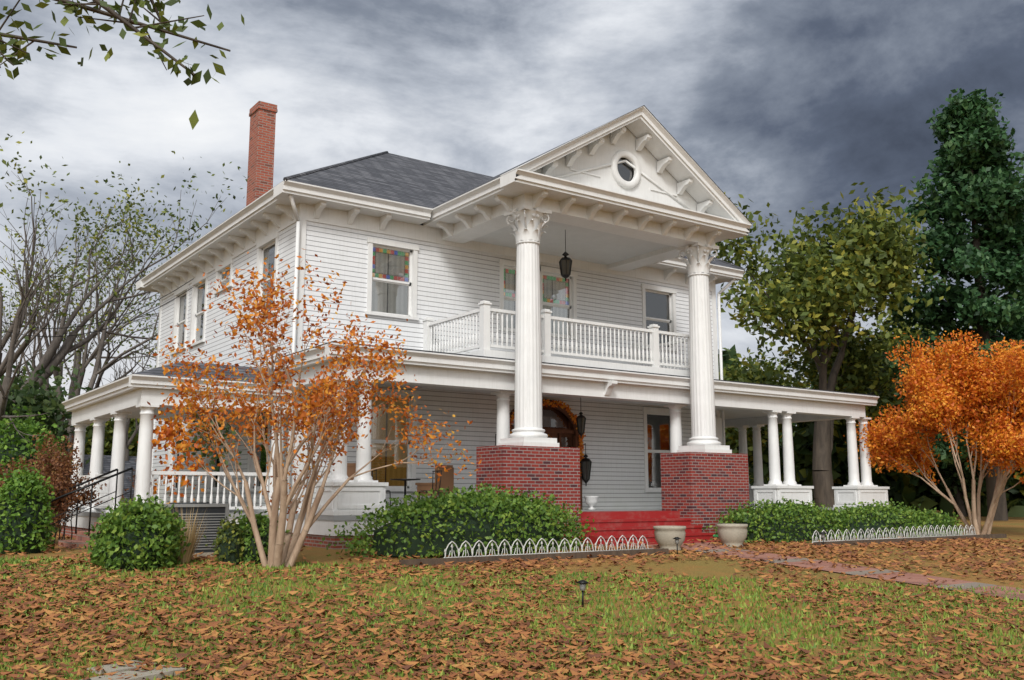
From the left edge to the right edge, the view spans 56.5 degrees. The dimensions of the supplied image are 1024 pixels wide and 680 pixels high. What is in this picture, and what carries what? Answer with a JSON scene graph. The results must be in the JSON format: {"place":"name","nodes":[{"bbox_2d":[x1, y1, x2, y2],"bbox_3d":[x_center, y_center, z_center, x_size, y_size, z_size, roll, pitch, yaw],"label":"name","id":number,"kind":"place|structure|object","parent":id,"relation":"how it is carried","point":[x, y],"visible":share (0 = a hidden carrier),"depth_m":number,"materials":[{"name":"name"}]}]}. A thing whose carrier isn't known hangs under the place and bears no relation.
{"place":"outdoors","nodes":[
{"label":"outdoors","id":0,"kind":"place"},
{"bbox_2d":[0,0,244,129],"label":"tree branch","id":1,"kind":"object","parent":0,"point":[72,7],"visible":1,"depth_m":5.16,"materials":[{"name":"green plant"}]},
{"bbox_2d":[0,510,1023,679],"bbox_3d":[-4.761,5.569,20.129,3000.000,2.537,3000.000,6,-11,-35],"label":"lawn","id":2,"kind":"structure","parent":0,"point":[1012,528],"depth_m":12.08,"materials":[{"name":"plant"}]},
{"bbox_2d":[0,463,57,553],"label":"round bush","id":3,"kind":"object","parent":2,"relation":"on","point":[25,508],"visible":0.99,"depth_m":16.41,"materials":[{"name":"green plant"}]},
{"bbox_2d":[0,360,70,434],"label":"tree","id":4,"kind":"object","parent":2,"relation":"on","point":[24,371],"visible":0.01,"depth_m":39.54,"materials":[{"name":"green plant"}]},
{"bbox_2d":[0,404,71,526],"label":"bright shrub","id":5,"kind":"object","parent":2,"relation":"on","point":[13,444],"visible":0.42,"depth_m":25.81,"materials":[{"name":"green plant"}]},
{"bbox_2d":[0,223,77,441],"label":"bare tree","id":6,"kind":"object","parent":2,"relation":"on","point":[7,383],"visible":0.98,"depth_m":26.72,"materials":[{"name":"grey plant"}]},
{"bbox_2d":[0,361,92,464],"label":"tree","id":7,"kind":"object","parent":2,"relation":"on","point":[29,402],"visible":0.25,"depth_m":29.67,"materials":[{"name":"green plant"}]},
{"bbox_2d":[0,431,150,544],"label":"brown shrub","id":8,"kind":"object","parent":2,"relation":"on","point":[59,471],"visible":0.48,"depth_m":19.39,"materials":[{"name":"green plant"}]},
{"bbox_2d":[58,522,102,548],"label":"brick steps","id":9,"kind":"structure","parent":2,"relation":"on","point":[82,538],"depth_m":18.31,"materials":[{"name":"red brick"}]},
{"bbox_2d":[4,212,157,453],"bbox_3d":[-16.114,1.113,35.566,5.503,11.686,4.505,-1,-9,7],"label":"bare tree","id":10,"kind":"object","parent":2,"relation":"on","point":[86,360],"visible":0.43,"depth_m":35.95,"materials":[{"name":"grey plant"}]},
{"bbox_2d":[0,201,171,445],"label":"tree","id":11,"kind":"object","parent":2,"relation":"on","point":[79,350],"visible":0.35,"depth_m":43.88,"materials":[{"name":"grey plant"}]},
{"bbox_2d":[47,467,132,535],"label":"step handrails","id":12,"kind":"object","parent":2,"relation":"on","point":[92,484],"visible":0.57,"depth_m":18.57,"materials":[{"name":"black metal"}]},
{"bbox_2d":[83,455,136,509],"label":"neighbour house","id":13,"kind":"structure","parent":2,"relation":"on","point":[131,462],"depth_m":42.76,"materials":[{"name":"grey"}]},
{"bbox_2d":[84,417,139,455],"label":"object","id":14,"kind":"object","parent":2,"relation":"on","point":[108,438],"visible":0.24,"depth_m":50.17,"materials":[{"name":"green plant"}]},
{"bbox_2d":[84,328,156,460],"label":"bare tree","id":15,"kind":"object","parent":2,"relation":"on","point":[128,443],"visible":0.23,"depth_m":45.07,"materials":[{"name":"brown plant"}]},
{"bbox_2d":[0,132,246,424],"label":"tree","id":16,"kind":"object","parent":2,"relation":"on","point":[47,361],"visible":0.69,"depth_m":34.15,"materials":[{"name":"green plant"}]},
{"bbox_2d":[112,419,139,434],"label":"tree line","id":17,"kind":"object","parent":2,"relation":"on","point":[133,421],"depth_m":54.17,"materials":[{"name":"green plant"}]},
{"bbox_2d":[81,660,185,679],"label":"stone","id":18,"kind":"object","parent":2,"relation":"on","point":[121,669],"visible":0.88,"depth_m":7.73,"materials":[{"name":"grey stone"}]},
{"bbox_2d":[82,492,190,571],"bbox_3d":[-5.562,2.939,14.178,1.497,1.354,1.645,6,-11,-35],"label":"bush","id":19,"kind":"object","parent":2,"relation":"on","point":[137,534],"visible":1,"depth_m":13.77,"materials":[{"name":"green plant"}]},
{"bbox_2d":[61,362,297,537],"bbox_3d":[-8.021,3.077,22.150,3.480,4.630,7.030,6,-11,-35],"label":"side porch","id":20,"kind":"object","parent":2,"relation":"on","point":[121,400],"visible":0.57,"depth_m":20.31,"materials":[{"name":"wood"}]},
{"bbox_2d":[137,407,245,503],"bbox_3d":[-6.711,2.358,19.741,2.161,2.989,1.138,6,-11,-35],"label":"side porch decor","id":21,"kind":"object","parent":20,"relation":"on","point":[194,447],"visible":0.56,"depth_m":19.56,"materials":[{"name":"orange plant"}]},
{"bbox_2d":[175,505,210,563],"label":"ornamental grass","id":22,"kind":"object","parent":2,"relation":"on","point":[191,539],"depth_m":14.63,"materials":[{"name":"beige plant"}]},
{"bbox_2d":[162,502,228,556],"bbox_3d":[-5.519,3.222,16.244,1.120,0.890,1.020,6,-11,-35],"label":"ac condenser","id":23,"kind":"object","parent":2,"relation":"on","point":[217,512],"visible":0.48,"depth_m":15.97,"materials":[{"name":"metal"}]},
{"bbox_2d":[204,505,250,564],"bbox_3d":[-4.392,3.103,14.846,0.720,1.041,0.731,-5,-10,27],"label":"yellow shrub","id":24,"kind":"object","parent":2,"relation":"on","point":[227,542],"visible":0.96,"depth_m":14.66,"materials":[{"name":"green plant"}]},
{"bbox_2d":[220,506,292,563],"bbox_3d":[-4.066,3.200,15.099,1.043,1.130,1.101,-4,-10,23],"label":"shrub","id":25,"kind":"object","parent":2,"relation":"on","point":[251,553],"visible":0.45,"depth_m":14.83,"materials":[{"name":"green plant"}]},
{"bbox_2d":[147,249,481,567],"bbox_3d":[-3.271,1.233,15.580,4.020,4.992,5.168,-6,-11,31],"label":"crepe myrtle","id":26,"kind":"object","parent":2,"relation":"on","point":[279,553],"visible":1,"depth_m":14.85,"materials":[{"name":"orange plant"}]},
{"bbox_2d":[150,203,719,511],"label":"house wall","id":27,"kind":"structure","parent":2,"relation":"on","point":[394,273],"depth_m":23.79,"materials":[{"name":"white wood"}]},
{"bbox_2d":[2,278,193,336],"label":"service wires","id":28,"kind":"object","parent":27,"relation":"attached to","point":[105,320],"visible":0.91,"depth_m":27.75,"materials":[{"name":"black metal"}]},
{"bbox_2d":[136,180,744,296],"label":"cornice","id":29,"kind":"structure","parent":27,"relation":"on","point":[273,205],"depth_m":22.97,"materials":[{"name":"white wood"}]},
{"bbox_2d":[135,151,744,283],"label":"roof","id":30,"kind":"structure","parent":29,"relation":"on","point":[386,175],"depth_m":24.75,"materials":[{"name":"grey tile"}]},
{"bbox_2d":[246,101,277,205],"bbox_3d":[-6.718,-4.361,24.975,0.510,3.420,1.430,6,-11,-35],"label":"chimney","id":31,"kind":"object","parent":30,"relation":"on","point":[262,115],"visible":0.7,"depth_m":24.53,"materials":[{"name":"brick"}]},
{"bbox_2d":[287,195,735,512],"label":"downspouts","id":32,"kind":"object","parent":27,"relation":"attached to","point":[294,208],"visible":0.67,"depth_m":21.20,"materials":[{"name":"white metal"}]},
{"bbox_2d":[509,395,581,509],"bbox_3d":[0.733,2.926,24.619,2.500,2.880,0.420,6,-11,-35],"label":"front door","id":33,"kind":"structure","parent":27,"relation":"attached to","point":[559,424],"depth_m":25.11,"materials":[{"name":"brown wood"}]},
{"bbox_2d":[510,399,585,475],"bbox_3d":[0.869,2.499,24.536,2.634,1.975,0.244,6,-11,-35],"label":"garland","id":34,"kind":"object","parent":33,"relation":"attached to","point":[568,409],"depth_m":25.03,"materials":[{"name":"orange plant"}]},
{"bbox_2d":[580,443,591,485],"bbox_3d":[1.863,3.281,25.078,0.315,1.116,0.513,14,-16,-55],"label":"wall lantern","id":35,"kind":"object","parent":27,"relation":"attached to","point":[585,462],"depth_m":24.92,"materials":[{"name":"black metal"}]},
{"bbox_2d":[436,105,751,223],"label":"portico roof","id":36,"kind":"structure","parent":27,"relation":"on","point":[486,181],"depth_m":23.42,"materials":[{"name":"white wood"}]},
{"bbox_2d":[320,482,597,559],"bbox_3d":[-0.824,3.553,17.814,6.100,1.802,2.845,6,-11,-35],"label":"bush","id":37,"kind":"object","parent":2,"relation":"on","point":[430,527],"visible":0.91,"depth_m":16.90,"materials":[{"name":"green plant"}]},
{"bbox_2d":[0,533,1023,679],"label":"lawn leaf litter","id":38,"kind":"object","parent":2,"relation":"on","point":[502,657],"visible":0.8,"depth_m":10.11,"materials":[{"name":"brown plant"}]},
{"bbox_2d":[444,535,653,557],"bbox_3d":[0.814,3.785,17.194,4.772,0.455,0.105,6,-11,-35],"label":"garden edging fence","id":39,"kind":"object","parent":2,"relation":"on","point":[504,544],"visible":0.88,"depth_m":16.99,"materials":[{"name":"white metal"}]},
{"bbox_2d":[278,507,845,548],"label":"porch floor","id":40,"kind":"structure","parent":2,"relation":"on","point":[319,528],"depth_m":18.18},
{"bbox_2d":[347,463,355,479],"bbox_3d":[-3.457,3.195,20.569,0.670,1.050,0.620,3,-10,-15],"label":"wicker chair","id":41,"kind":"object","parent":40,"relation":"on","point":[351,468],"visible":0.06,"depth_m":20.33,"materials":[{"name":"brown wicker"}]},
{"bbox_2d":[372,469,441,504],"bbox_3d":[-2.308,3.268,20.585,1.619,0.912,0.643,6,-11,-35],"label":"bistro set","id":42,"kind":"object","parent":40,"relation":"on","point":[404,480],"visible":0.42,"depth_m":20.59,"materials":[{"name":"black metal"}]},
{"bbox_2d":[415,465,453,499],"bbox_3d":[-1.748,3.379,21.701,0.620,1.050,0.670,-6,-11,34],"label":"wicker chair","id":43,"kind":"object","parent":40,"relation":"on","point":[447,479],"visible":0.51,"depth_m":21.52,"materials":[{"name":"brown wicker"}]},
{"bbox_2d":[584,496,598,509],"bbox_3d":[2.047,4.196,24.547,0.380,0.350,0.380,6,-11,-35],"label":"urn planter","id":44,"kind":"object","parent":40,"relation":"on","point":[591,501],"visible":1,"depth_m":24.43,"materials":[{"name":"white ceramic"}]},
{"bbox_2d":[576,580,588,606],"bbox_3d":[0.883,3.189,11.903,0.166,0.380,0.166,-6,-11,32],"label":"garden light","id":45,"kind":"object","parent":2,"relation":"on","point":[582,584],"visible":0.93,"depth_m":11.89,"materials":[{"name":"black metal"}]},
{"bbox_2d":[291,378,889,514],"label":"porch columns","id":46,"kind":"structure","parent":2,"relation":"on","point":[355,495],"depth_m":25.52,"materials":[{"name":"white wood"}]},
{"bbox_2d":[275,341,878,427],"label":"porch entablature","id":47,"kind":"structure","parent":46,"relation":"on","point":[742,403],"depth_m":22.46,"materials":[{"name":"white wood"}]},
{"bbox_2d":[423,300,689,376],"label":"balustrade","id":48,"kind":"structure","parent":47,"relation":"on","point":[484,310],"depth_m":22.45,"materials":[{"name":"white wood"}]},
{"bbox_2d":[576,397,585,437],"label":"hanging lantern","id":49,"kind":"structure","parent":47,"relation":"hanging from","point":[581,420],"depth_m":23.78,"materials":[{"name":"black metal"}]},
{"bbox_2d":[476,445,749,541],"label":"brick pedestals","id":50,"kind":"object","parent":2,"relation":"on","point":[703,489],"visible":0.46,"depth_m":22.30,"materials":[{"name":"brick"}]},
{"bbox_2d":[498,204,558,446],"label":"column","id":51,"kind":"structure","parent":50,"relation":"on","point":[528,430],"depth_m":20.54,"materials":[{"name":"white wood"}]},
{"bbox_2d":[423,168,751,271],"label":"portico entablature","id":52,"kind":"structure","parent":51,"relation":"on","point":[616,231],"depth_m":22.67,"materials":[{"name":"white wood"}]},
{"bbox_2d":[559,230,571,280],"bbox_3d":[1.282,-2.033,22.840,0.350,1.260,0.306,6,-11,-35],"label":"hanging lantern","id":53,"kind":"object","parent":52,"relation":"hanging from","point":[565,263],"visible":1,"depth_m":22.71,"materials":[{"name":"black metal"}]},
{"bbox_2d":[500,105,750,230],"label":"pediment","id":54,"kind":"structure","parent":52,"relation":"on","point":[615,155],"depth_m":22.83,"materials":[{"name":"white paint"}]},
{"bbox_2d":[676,242,731,452],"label":"column","id":55,"kind":"structure","parent":50,"relation":"on","point":[703,438],"depth_m":23.59,"materials":[{"name":"white wood"}]},
{"bbox_2d":[580,511,720,546],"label":"front steps","id":56,"kind":"structure","parent":2,"relation":"on","point":[617,525],"depth_m":21.06,"materials":[{"name":"red paint"}]},
{"bbox_2d":[653,526,685,550],"bbox_3d":[3.179,3.996,19.186,0.660,0.490,0.660,6,-11,-35],"label":"stone planter","id":57,"kind":"object","parent":2,"relation":"on","point":[665,536],"visible":0.89,"depth_m":18.96,"materials":[{"name":"beige stone"}]},
{"bbox_2d":[673,537,680,553],"bbox_3d":[3.187,3.991,18.386,0.166,0.380,0.166,-6,-11,32],"label":"garden light","id":58,"kind":"object","parent":2,"relation":"on","point":[677,540],"visible":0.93,"depth_m":18.37,"materials":[{"name":"black metal"}]},
{"bbox_2d":[399,534,1006,566],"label":"landscape timbers","id":59,"kind":"object","parent":2,"relation":"on","point":[525,557],"visible":0.61,"depth_m":17.24,"materials":[{"name":"wood"}]},
{"bbox_2d":[716,524,747,547],"bbox_3d":[4.713,4.185,20.379,0.660,0.490,0.660,6,-11,-35],"label":"stone planter","id":60,"kind":"object","parent":2,"relation":"on","point":[733,534],"visible":0.97,"depth_m":20.15,"materials":[{"name":"beige stone"}]},
{"bbox_2d":[718,342,808,460],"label":"tree","id":61,"kind":"object","parent":2,"relation":"on","point":[768,374],"visible":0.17,"depth_m":48.25,"materials":[{"name":"green plant"}]},
{"bbox_2d":[702,496,852,543],"bbox_3d":[6.649,4.554,22.757,5.120,1.643,2.164,6,-11,-35],"label":"hedge","id":62,"kind":"object","parent":2,"relation":"on","point":[802,521],"visible":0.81,"depth_m":21.97,"materials":[{"name":"green plant"}]},
{"bbox_2d":[761,422,796,444],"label":"tree","id":63,"kind":"object","parent":2,"relation":"on","point":[793,425],"visible":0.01,"depth_m":71.41,"materials":[{"name":"green plant"}]},
{"bbox_2d":[619,542,1023,599],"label":"brick walk","id":64,"kind":"structure","parent":2,"relation":"on","point":[921,579],"depth_m":16.46,"materials":[{"name":"red brick"}]},
{"bbox_2d":[819,532,825,544],"bbox_3d":[6.808,4.395,20.853,0.166,0.380,0.166,2,-9,-13],"label":"garden light","id":65,"kind":"object","parent":2,"relation":"on","point":[823,534],"visible":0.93,"depth_m":20.84,"materials":[{"name":"black metal"}]},
{"bbox_2d":[709,182,949,506],"bbox_3d":[13.252,0.768,39.479,9.614,13.652,13.631,-5,-11,30],"label":"oak","id":66,"kind":"object","parent":2,"relation":"on","point":[814,291],"visible":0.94,"depth_m":37.35,"materials":[{"name":"green plant"}]},
{"bbox_2d":[718,326,992,441],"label":"tree line","id":67,"kind":"object","parent":2,"relation":"on","point":[731,351],"visible":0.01,"depth_m":74.43,"materials":[{"name":"green plant"}]},
{"bbox_2d":[726,373,1023,516],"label":"tree line","id":68,"kind":"object","parent":2,"relation":"on","point":[904,489],"visible":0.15,"depth_m":46.90,"materials":[{"name":"green plant"}]},
{"bbox_2d":[826,498,937,539],"bbox_3d":[9.164,4.724,24.291,5.276,1.400,2.040,6,-11,-35],"label":"hedge","id":69,"kind":"object","parent":2,"relation":"on","point":[875,517],"visible":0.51,"depth_m":23.76,"materials":[{"name":"green plant"}]},
{"bbox_2d":[812,525,976,542],"bbox_3d":[9.468,4.760,23.192,6.822,0.462,0.102,6,-11,-35],"label":"garden border fence","id":70,"kind":"object","parent":2,"relation":"on","point":[907,534],"visible":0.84,"depth_m":23.12,"materials":[{"name":"white metal"}]},
{"bbox_2d":[803,305,1002,511],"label":"oak","id":71,"kind":"object","parent":2,"relation":"on","point":[897,331],"visible":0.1,"depth_m":51.88,"materials":[{"name":"green plant"}]},
{"bbox_2d":[843,329,1023,534],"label":"crepe myrtle","id":72,"kind":"object","parent":2,"relation":"on","point":[987,405],"visible":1,"depth_m":26.72,"materials":[{"name":"orange plant"}]},
{"bbox_2d":[912,504,966,536],"bbox_3d":[11.125,5.011,25.763,3.163,1.190,1.929,6,-11,-35],"label":"hedge","id":73,"kind":"object","parent":2,"relation":"on","point":[946,520],"visible":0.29,"depth_m":25.35,"materials":[{"name":"green plant"}]},
{"bbox_2d":[857,87,1023,520],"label":"evergreen tree","id":74,"kind":"object","parent":2,"relation":"on","point":[977,183],"visible":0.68,"depth_m":39.06,"materials":[{"name":"green plant"}]},
{"bbox_2d":[886,432,1015,516],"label":"bush","id":75,"kind":"object","parent":2,"relation":"on","point":[957,492],"visible":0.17,"depth_m":44.77,"materials":[{"name":"green plant"}]},
{"bbox_2d":[0,0,1023,431],"label":"sky","id":76,"kind":"structure","parent":0,"point":[788,105],"materials":[{"name":"grey"}]}
]}

